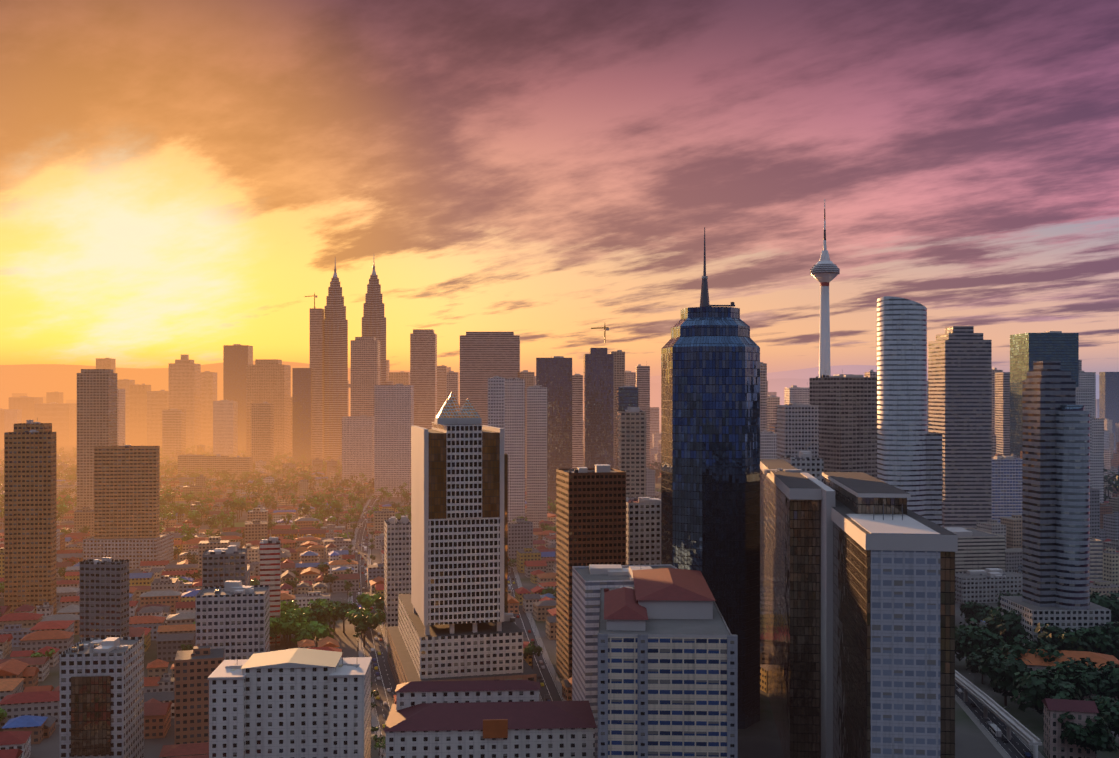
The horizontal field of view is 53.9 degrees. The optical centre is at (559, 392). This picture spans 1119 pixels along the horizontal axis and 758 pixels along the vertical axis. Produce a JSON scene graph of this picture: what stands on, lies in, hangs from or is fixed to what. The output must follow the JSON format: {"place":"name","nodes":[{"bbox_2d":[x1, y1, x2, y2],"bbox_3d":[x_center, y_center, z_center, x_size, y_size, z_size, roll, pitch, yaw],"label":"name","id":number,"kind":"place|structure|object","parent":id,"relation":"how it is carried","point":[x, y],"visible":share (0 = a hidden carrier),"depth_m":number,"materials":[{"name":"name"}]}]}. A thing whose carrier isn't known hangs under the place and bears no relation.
{"place":"outdoors","nodes":[
{"label":"outdoors","id":0,"kind":"place"},
{"bbox_2d":[46,392,62,402],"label":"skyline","id":1,"kind":"structure","parent":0,"point":[57,397],"depth_m":3759.13,"materials":[{"name":"concrete"}]},
{"bbox_2d":[96,358,115,372],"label":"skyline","id":2,"kind":"structure","parent":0,"point":[105,363],"depth_m":3367.22,"materials":[{"name":"concrete"}]},
{"bbox_2d":[169,355,200,451],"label":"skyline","id":3,"kind":"structure","parent":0,"point":[184,382],"depth_m":2976.44,"materials":[{"name":"concrete"}]},
{"bbox_2d":[223,344,252,450],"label":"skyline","id":4,"kind":"structure","parent":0,"point":[237,358],"depth_m":2979.63,"materials":[{"name":"concrete"}]},
{"bbox_2d":[220,521,294,528],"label":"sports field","id":5,"kind":"structure","parent":0,"point":[240,524],"depth_m":1335.50,"materials":[{"name":"green plant"}]},
{"bbox_2d":[351,337,379,415],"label":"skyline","id":6,"kind":"structure","parent":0,"point":[365,365],"depth_m":2141.24,"materials":[{"name":"concrete"}]},
{"bbox_2d":[348,494,396,757],"bbox_3d":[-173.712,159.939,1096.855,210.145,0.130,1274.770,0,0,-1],"label":"road","id":7,"kind":"structure","parent":0,"point":[379,712],"depth_m":685.53,"materials":[{"name":"grey asphalt"}]},
{"bbox_2d":[300,493,1028,745],"bbox_3d":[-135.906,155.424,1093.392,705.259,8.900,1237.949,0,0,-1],"label":"street lamps","id":8,"kind":"object","parent":7,"relation":"on","point":[525,638],"visible":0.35,"depth_m":676.85,"materials":[{"name":"grey metal"}]},
{"bbox_2d":[386,360,389,380],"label":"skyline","id":9,"kind":"structure","parent":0,"point":[387,369],"depth_m":2889.72,"materials":[{"name":"concrete"}]},
{"bbox_2d":[410,329,436,428],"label":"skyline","id":10,"kind":"structure","parent":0,"point":[423,361],"depth_m":2293.66,"materials":[{"name":"concrete"}]},
{"bbox_2d":[437,365,446,413],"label":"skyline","id":11,"kind":"structure","parent":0,"point":[441,384],"depth_m":2593.83,"materials":[{"name":"concrete"}]},
{"bbox_2d":[446,371,458,403],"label":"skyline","id":12,"kind":"structure","parent":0,"point":[452,380],"depth_m":2095.49,"materials":[{"name":"concrete"}]},
{"bbox_2d":[460,332,519,425],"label":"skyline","id":13,"kind":"structure","parent":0,"point":[484,356],"depth_m":1897.23,"materials":[{"name":"concrete"}]},
{"bbox_2d":[0,361,1098,408],"bbox_3d":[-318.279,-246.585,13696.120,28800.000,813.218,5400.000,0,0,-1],"label":"horizon hills","id":14,"kind":"structure","parent":0,"point":[35,380],"depth_m":11277.98,"materials":[{"name":"grey"}]},
{"bbox_2d":[536,356,571,502],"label":"dark tower","id":15,"kind":"structure","parent":0,"point":[554,375],"depth_m":1550.16,"materials":[{"name":"concrete"}]},
{"bbox_2d":[0,409,1118,757],"bbox_3d":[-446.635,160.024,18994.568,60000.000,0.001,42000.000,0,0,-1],"label":"ground","id":16,"kind":"structure","parent":0,"point":[760,739],"depth_m":561.09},
{"bbox_2d":[0,408,3,446],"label":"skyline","id":17,"kind":"structure","parent":16,"relation":"on","point":[1,427],"depth_m":3260.79,"materials":[{"name":"concrete"}]},
{"bbox_2d":[4,409,21,432],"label":"building","id":18,"kind":"structure","parent":16,"relation":"on","point":[12,417],"depth_m":3156.26,"materials":[{"name":"concrete"}]},
{"bbox_2d":[9,396,42,422],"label":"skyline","id":19,"kind":"structure","parent":16,"relation":"on","point":[25,404],"depth_m":3460.16,"materials":[{"name":"concrete"}]},
{"bbox_2d":[4,423,55,614],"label":"tan tower","id":20,"kind":"structure","parent":16,"relation":"on","point":[30,518],"depth_m":782.77,"materials":[{"name":"concrete"}]},
{"bbox_2d":[14,420,51,432],"bbox_3d":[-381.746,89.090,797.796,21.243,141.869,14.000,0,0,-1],"label":"tan tower cap","id":21,"kind":"object","parent":20,"relation":"on","point":[32,425],"visible":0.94,"depth_m":790.97,"materials":[{"name":"beige concrete"}]},
{"bbox_2d":[34,402,76,444],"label":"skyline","id":22,"kind":"structure","parent":16,"relation":"on","point":[61,418],"depth_m":3363.92,"materials":[{"name":"concrete"}]},
{"bbox_2d":[77,369,116,509],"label":"slim tower","id":23,"kind":"structure","parent":16,"relation":"on","point":[96,407],"depth_m":1385.97,"materials":[{"name":"concrete"}]},
{"bbox_2d":[60,637,143,757],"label":"apartment building","id":24,"kind":"structure","parent":16,"relation":"on","point":[101,697],"depth_m":450.56,"materials":[{"name":"concrete"}]},
{"bbox_2d":[80,547,128,639],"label":"grey office","id":25,"kind":"structure","parent":16,"relation":"on","point":[104,597],"depth_m":595.34,"materials":[{"name":"concrete"}]},
{"bbox_2d":[117,389,124,445],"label":"building","id":26,"kind":"structure","parent":16,"relation":"on","point":[120,417],"depth_m":2115.33,"materials":[{"name":"concrete"}]},
{"bbox_2d":[117,379,134,444],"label":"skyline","id":27,"kind":"structure","parent":16,"relation":"on","point":[123,383],"depth_m":3269.61,"materials":[{"name":"concrete"}]},
{"bbox_2d":[94,445,159,538],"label":"slab hotel","id":28,"kind":"structure","parent":16,"relation":"on","point":[126,491],"depth_m":1013.05,"materials":[{"name":"concrete"}]},
{"bbox_2d":[83,532,173,569],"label":"building","id":29,"kind":"structure","parent":16,"relation":"on","point":[135,552],"depth_m":995.81,"materials":[{"name":"concrete"}]},
{"bbox_2d":[129,384,150,445],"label":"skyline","id":30,"kind":"structure","parent":16,"relation":"on","point":[137,414],"depth_m":3270.46,"materials":[{"name":"concrete"}]},
{"bbox_2d":[147,390,168,446],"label":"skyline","id":31,"kind":"structure","parent":16,"relation":"on","point":[157,402],"depth_m":3073.38,"materials":[{"name":"concrete"}]},
{"bbox_2d":[162,409,185,460],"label":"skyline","id":32,"kind":"structure","parent":16,"relation":"on","point":[174,430],"depth_m":2578.66,"materials":[{"name":"concrete"}]},
{"bbox_2d":[178,455,204,475],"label":"apartment slab","id":33,"kind":"structure","parent":16,"relation":"on","point":[193,463],"depth_m":2033.84,"materials":[{"name":"concrete"}]},
{"bbox_2d":[201,371,216,447],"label":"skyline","id":34,"kind":"structure","parent":16,"relation":"on","point":[208,388],"depth_m":3176.13,"materials":[{"name":"concrete"}]},
{"bbox_2d":[202,454,228,478],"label":"apartment slab","id":35,"kind":"structure","parent":16,"relation":"on","point":[218,462],"depth_m":2034.95,"materials":[{"name":"concrete"}]},
{"bbox_2d":[202,539,246,587],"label":"apartment building","id":36,"kind":"structure","parent":16,"relation":"on","point":[220,566],"depth_m":636.06,"materials":[{"name":"concrete"}]},
{"bbox_2d":[213,400,237,456],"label":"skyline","id":37,"kind":"structure","parent":16,"relation":"on","point":[225,427],"depth_m":2482.29,"materials":[{"name":"concrete"}]},
{"bbox_2d":[196,581,269,659],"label":"white office","id":38,"kind":"structure","parent":16,"relation":"on","point":[233,618],"depth_m":519.15,"materials":[{"name":"concrete"}]},
{"bbox_2d":[226,456,252,478],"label":"apartment slab","id":39,"kind":"structure","parent":16,"relation":"on","point":[239,464],"depth_m":2036.06,"materials":[{"name":"concrete"}]},
{"bbox_2d":[251,402,273,468],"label":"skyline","id":40,"kind":"structure","parent":16,"relation":"on","point":[262,431],"depth_m":2285.54,"materials":[{"name":"concrete"}]},
{"bbox_2d":[246,359,290,459],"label":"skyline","id":41,"kind":"structure","parent":16,"relation":"on","point":[268,380],"depth_m":2584.41,"materials":[{"name":"concrete"}]},
{"bbox_2d":[260,536,280,645],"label":"apartment building","id":42,"kind":"structure","parent":16,"relation":"on","point":[270,561],"depth_m":696.29,"materials":[{"name":"concrete"}]},
{"bbox_2d":[271,529,297,538],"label":"building","id":43,"kind":"structure","parent":16,"relation":"on","point":[276,533],"depth_m":1175.45,"materials":[{"name":"red tile"}]},
{"bbox_2d":[208,648,371,757],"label":"apartment building","id":44,"kind":"structure","parent":16,"relation":"on","point":[300,703],"depth_m":405.01,"materials":[{"name":"concrete"}]},
{"bbox_2d":[292,368,311,464],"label":"building","id":45,"kind":"structure","parent":16,"relation":"on","point":[301,411],"depth_m":2429.07,"materials":[{"name":"concrete"}]},
{"bbox_2d":[299,529,325,537],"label":"building","id":46,"kind":"structure","parent":16,"relation":"on","point":[321,533],"depth_m":1176.00,"materials":[{"name":"red tile"}]},
{"bbox_2d":[310,307,323,459],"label":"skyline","id":47,"kind":"structure","parent":16,"relation":"on","point":[317,340],"depth_m":2437.54,"materials":[{"name":"concrete"}]},
{"bbox_2d":[324,261,347,460],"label":"skyscraper","id":48,"kind":"structure","parent":16,"relation":"on","point":[335,366],"depth_m":2448.03,"materials":[{"name":"silver metal"}]},
{"bbox_2d":[342,414,373,485],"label":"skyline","id":49,"kind":"structure","parent":16,"relation":"on","point":[357,445],"depth_m":1891.99,"materials":[{"name":"concrete"}]},
{"bbox_2d":[362,261,385,384],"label":"skyscraper","id":50,"kind":"structure","parent":16,"relation":"on","point":[373,321],"depth_m":2503.87,"materials":[{"name":"silver metal"}]},
{"bbox_2d":[374,384,413,496],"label":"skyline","id":51,"kind":"structure","parent":16,"relation":"on","point":[393,414],"depth_m":1694.08,"materials":[{"name":"concrete"}]},
{"bbox_2d":[384,516,410,636],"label":"building","id":52,"kind":"structure","parent":16,"relation":"on","point":[397,556],"depth_m":717.69,"materials":[{"name":"concrete"}]},
{"bbox_2d":[389,371,409,384],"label":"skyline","id":53,"kind":"structure","parent":16,"relation":"on","point":[402,377],"depth_m":2691.18,"materials":[{"name":"concrete"}]},
{"bbox_2d":[387,391,536,685],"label":"skyscraper","id":54,"kind":"structure","parent":16,"relation":"on","point":[456,620],"depth_m":548.67,"materials":[{"name":"white concrete"}]},
{"bbox_2d":[383,680,596,757],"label":"building","id":55,"kind":"structure","parent":16,"relation":"on","point":[480,719],"depth_m":402.51,"materials":[{"name":"concrete"}]},
{"bbox_2d":[488,376,504,452],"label":"building","id":56,"kind":"structure","parent":16,"relation":"on","point":[496,401],"depth_m":1098.63,"materials":[{"name":"concrete"}]},
{"bbox_2d":[505,378,524,520],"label":"building","id":57,"kind":"structure","parent":16,"relation":"on","point":[515,419],"depth_m":1248.96,"materials":[{"name":"concrete"}]},
{"bbox_2d":[518,370,533,476],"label":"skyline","id":58,"kind":"structure","parent":16,"relation":"on","point":[527,376],"depth_m":1898.98,"materials":[{"name":"concrete"}]},
{"bbox_2d":[527,385,546,527],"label":"building","id":59,"kind":"structure","parent":16,"relation":"on","point":[536,454],"depth_m":1299.56,"materials":[{"name":"concrete"}]},
{"bbox_2d":[508,567,565,700],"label":"road","id":60,"kind":"structure","parent":16,"relation":"on","point":[552,686],"depth_m":667.34,"materials":[{"name":"grey asphalt"}]},
{"bbox_2d":[0,419,1118,757],"bbox_3d":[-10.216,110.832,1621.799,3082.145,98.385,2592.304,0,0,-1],"label":"lowrise city","id":61,"kind":"object","parent":16,"relation":"on","point":[180,693],"visible":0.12,"depth_m":867.04},
{"bbox_2d":[0,444,1118,757],"bbox_3d":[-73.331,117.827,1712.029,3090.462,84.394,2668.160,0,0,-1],"label":"trees","id":62,"kind":"object","parent":16,"relation":"on","point":[984,654],"visible":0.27,"depth_m":685.84,"materials":[{"name":"green plant"}]},
{"bbox_2d":[572,374,582,467],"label":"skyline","id":63,"kind":"structure","parent":16,"relation":"on","point":[577,420],"depth_m":1901.12,"materials":[{"name":"concrete"}]},
{"bbox_2d":[572,564,676,757],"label":"apartment building","id":64,"kind":"structure","parent":16,"relation":"on","point":[590,581],"depth_m":476.22,"materials":[{"name":"concrete"}]},
{"bbox_2d":[616,384,637,469],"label":"building","id":65,"kind":"structure","parent":16,"relation":"on","point":[626,397],"depth_m":1202.07,"materials":[{"name":"concrete"}]},
{"bbox_2d":[618,407,645,497],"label":"building","id":66,"kind":"structure","parent":16,"relation":"on","point":[632,442],"depth_m":901.58,"materials":[{"name":"concrete"}]},
{"bbox_2d":[636,362,649,466],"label":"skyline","id":67,"kind":"structure","parent":16,"relation":"on","point":[643,379],"depth_m":1904.01,"materials":[{"name":"concrete"}]},
{"bbox_2d":[650,407,658,440],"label":"building","id":68,"kind":"structure","parent":16,"relation":"on","point":[654,419],"depth_m":2632.00,"materials":[{"name":"concrete"}]},
{"bbox_2d":[598,568,737,757],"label":"building","id":69,"kind":"structure","parent":16,"relation":"on","point":[667,664],"depth_m":374.60,"materials":[{"name":"concrete"}]},
{"bbox_2d":[358,546,1001,736],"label":"buses","id":70,"kind":"object","parent":16,"relation":"on","point":[995,730],"visible":0.27,"depth_m":516.52,"materials":[{"name":"paint"}]},
{"bbox_2d":[355,496,1030,756],"bbox_3d":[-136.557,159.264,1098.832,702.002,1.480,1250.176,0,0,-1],"label":"cars","id":71,"kind":"object","parent":16,"relation":"on","point":[1005,740],"visible":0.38,"depth_m":641.83,"materials":[{"name":"paint"}]},
{"bbox_2d":[760,430,776,458],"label":"building","id":72,"kind":"structure","parent":16,"relation":"on","point":[768,445],"depth_m":1174.76,"materials":[{"name":"concrete"}]},
{"bbox_2d":[769,424,776,432],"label":"building","id":73,"kind":"structure","parent":16,"relation":"on","point":[772,427],"depth_m":1265.17,"materials":[{"name":"concrete"}]},
{"bbox_2d":[767,395,779,431],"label":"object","id":74,"kind":"structure","parent":16,"relation":"on","point":[773,401],"depth_m":1708.32,"materials":[{"name":"concrete"}]},
{"bbox_2d":[784,385,808,404],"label":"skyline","id":75,"kind":"structure","parent":16,"relation":"on","point":[793,393],"depth_m":1608.88,"materials":[{"name":"concrete"}]},
{"bbox_2d":[777,401,818,458],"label":"building","id":76,"kind":"structure","parent":16,"relation":"on","point":[797,427],"depth_m":904.99,"materials":[{"name":"concrete"}]},
{"bbox_2d":[780,451,823,482],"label":"building","id":77,"kind":"structure","parent":16,"relation":"on","point":[806,462],"depth_m":704.01,"materials":[{"name":"concrete"}]},
{"bbox_2d":[809,374,876,477],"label":"building","id":78,"kind":"structure","parent":16,"relation":"on","point":[847,403],"depth_m":939.46,"materials":[{"name":"concrete"}]},
{"bbox_2d":[760,459,957,757],"bbox_3d":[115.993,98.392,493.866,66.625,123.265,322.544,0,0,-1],"label":"high-rise building","id":79,"kind":"structure","parent":16,"relation":"on","point":[857,605],"depth_m":399.90,"materials":[{"name":"white concrete"}]},
{"bbox_2d":[864,370,876,376],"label":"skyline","id":80,"kind":"structure","parent":16,"relation":"on","point":[871,373],"depth_m":1512.63,"materials":[{"name":"concrete"}]},
{"bbox_2d":[944,527,1004,571],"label":"building","id":81,"kind":"structure","parent":16,"relation":"on","point":[978,549],"depth_m":950.90,"materials":[{"name":"concrete"}]},
{"bbox_2d":[955,568,1021,603],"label":"apartment building","id":82,"kind":"structure","parent":16,"relation":"on","point":[987,585],"depth_m":838.30,"materials":[{"name":"concrete"}]},
{"bbox_2d":[992,434,995,455],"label":"skyscraper","id":83,"kind":"structure","parent":16,"relation":"on","point":[993,444],"depth_m":1472.29,"materials":[{"name":"concrete"}]},
{"bbox_2d":[992,368,1002,433],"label":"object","id":84,"kind":"structure","parent":16,"relation":"on","point":[994,370],"depth_m":1817.70,"materials":[{"name":"concrete"}]},
{"bbox_2d":[955,670,1041,757],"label":"elevated railway","id":85,"kind":"object","parent":16,"relation":"on","point":[1023,732],"visible":0.48,"depth_m":517.81,"materials":[{"name":"white concrete"}]},
{"bbox_2d":[955,682,1044,757],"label":"road","id":86,"kind":"structure","parent":16,"relation":"on","point":[1015,746],"depth_m":522.29,"materials":[{"name":"grey asphalt"}]},
{"bbox_2d":[995,372,1009,455],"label":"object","id":87,"kind":"structure","parent":16,"relation":"on","point":[1002,406],"depth_m":1719.82,"materials":[{"name":"concrete"}]},
{"bbox_2d":[992,456,1021,523],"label":"high-rise building","id":88,"kind":"structure","parent":16,"relation":"on","point":[1006,486],"depth_m":1161.60,"materials":[{"name":"concrete"}]},
{"bbox_2d":[1010,331,1078,455],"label":"blue glass tower","id":89,"kind":"structure","parent":16,"relation":"on","point":[1027,350],"depth_m":1518.67,"materials":[{"name":"glass"}]},
{"bbox_2d":[1000,361,1110,650],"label":"skyscraper","id":90,"kind":"structure","parent":16,"relation":"on","point":[1055,505],"depth_m":647.60,"materials":[{"name":"concrete"}]},
{"bbox_2d":[1005,649,1118,701],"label":"orange roof hall","id":91,"kind":"structure","parent":16,"relation":"on","point":[1037,662],"depth_m":573.97,"materials":[{"name":"tile"}]},
{"bbox_2d":[1041,698,1098,757],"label":"building","id":92,"kind":"structure","parent":16,"relation":"on","point":[1055,745],"depth_m":476.93,"materials":[{"name":"white concrete"}]},
{"bbox_2d":[1076,387,1091,487],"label":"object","id":93,"kind":"structure","parent":16,"relation":"on","point":[1084,397],"depth_m":1214.32,"materials":[{"name":"concrete"}]},
{"bbox_2d":[1079,371,1095,417],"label":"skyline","id":94,"kind":"structure","parent":16,"relation":"on","point":[1087,380],"depth_m":1517.99,"materials":[{"name":"concrete"}]},
{"bbox_2d":[1090,537,1102,582],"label":"building","id":95,"kind":"structure","parent":16,"relation":"on","point":[1096,559],"depth_m":880.47,"materials":[{"name":"concrete"}]},
{"bbox_2d":[1092,417,1103,502],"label":"building","id":96,"kind":"structure","parent":16,"relation":"on","point":[1097,453],"depth_m":1261.85,"materials":[{"name":"concrete"}]},
{"bbox_2d":[1099,372,1118,447],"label":"building","id":97,"kind":"structure","parent":16,"relation":"on","point":[1109,395],"depth_m":2883.42,"materials":[{"name":"concrete"}]},
{"bbox_2d":[0,0,1118,382],"label":"sky","id":98,"kind":"structure","parent":0,"point":[178,178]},
{"bbox_2d":[556,464,625,679],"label":"brown tower","id":99,"kind":"structure","parent":0,"point":[590,515],"depth_m":601.86,"materials":[{"name":"concrete"}]},
{"bbox_2d":[584,348,613,467],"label":"dark tower","id":100,"kind":"structure","parent":0,"point":[598,405],"depth_m":1501.60,"materials":[{"name":"concrete"}]},
{"bbox_2d":[610,350,624,460],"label":"skyscraper","id":101,"kind":"structure","parent":0,"point":[619,368],"depth_m":1652.40,"materials":[{"name":"concrete"}]},
{"bbox_2d":[625,371,635,386],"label":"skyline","id":102,"kind":"structure","parent":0,"point":[630,377],"depth_m":2103.71,"materials":[{"name":"concrete"}]},
{"bbox_2d":[626,497,660,564],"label":"building","id":103,"kind":"structure","parent":0,"point":[643,530],"depth_m":641.11,"materials":[{"name":"concrete"}]},
{"bbox_2d":[655,477,660,490],"bbox_3d":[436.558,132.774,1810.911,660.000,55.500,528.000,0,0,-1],"label":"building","id":104,"kind":"structure","parent":0,"point":[658,485],"depth_m":1760.52,"materials":[{"name":"beige concrete"}]},
{"bbox_2d":[810,199,839,377],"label":"telecommunications tower","id":105,"kind":"structure","parent":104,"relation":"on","point":[824,271],"depth_m":1803.73,"materials":[{"name":"white paint"}]},
{"bbox_2d":[661,227,759,728],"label":"skyscraper","id":106,"kind":"structure","parent":0,"point":[710,442],"depth_m":524.01,"materials":[{"name":"blue glass"}]},
{"bbox_2d":[760,362,766,431],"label":"skyscraper","id":107,"kind":"structure","parent":0,"point":[763,396],"depth_m":1507.02,"materials":[{"name":"concrete"}]},
{"bbox_2d":[877,296,941,526],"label":"skyscraper","id":108,"kind":"structure","parent":0,"point":[909,453],"depth_m":833.07,"materials":[{"name":"glass"}]},
{"bbox_2d":[928,326,991,528],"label":"skyscraper","id":109,"kind":"structure","parent":0,"point":[960,389],"depth_m":1059.80,"materials":[{"name":"concrete"}]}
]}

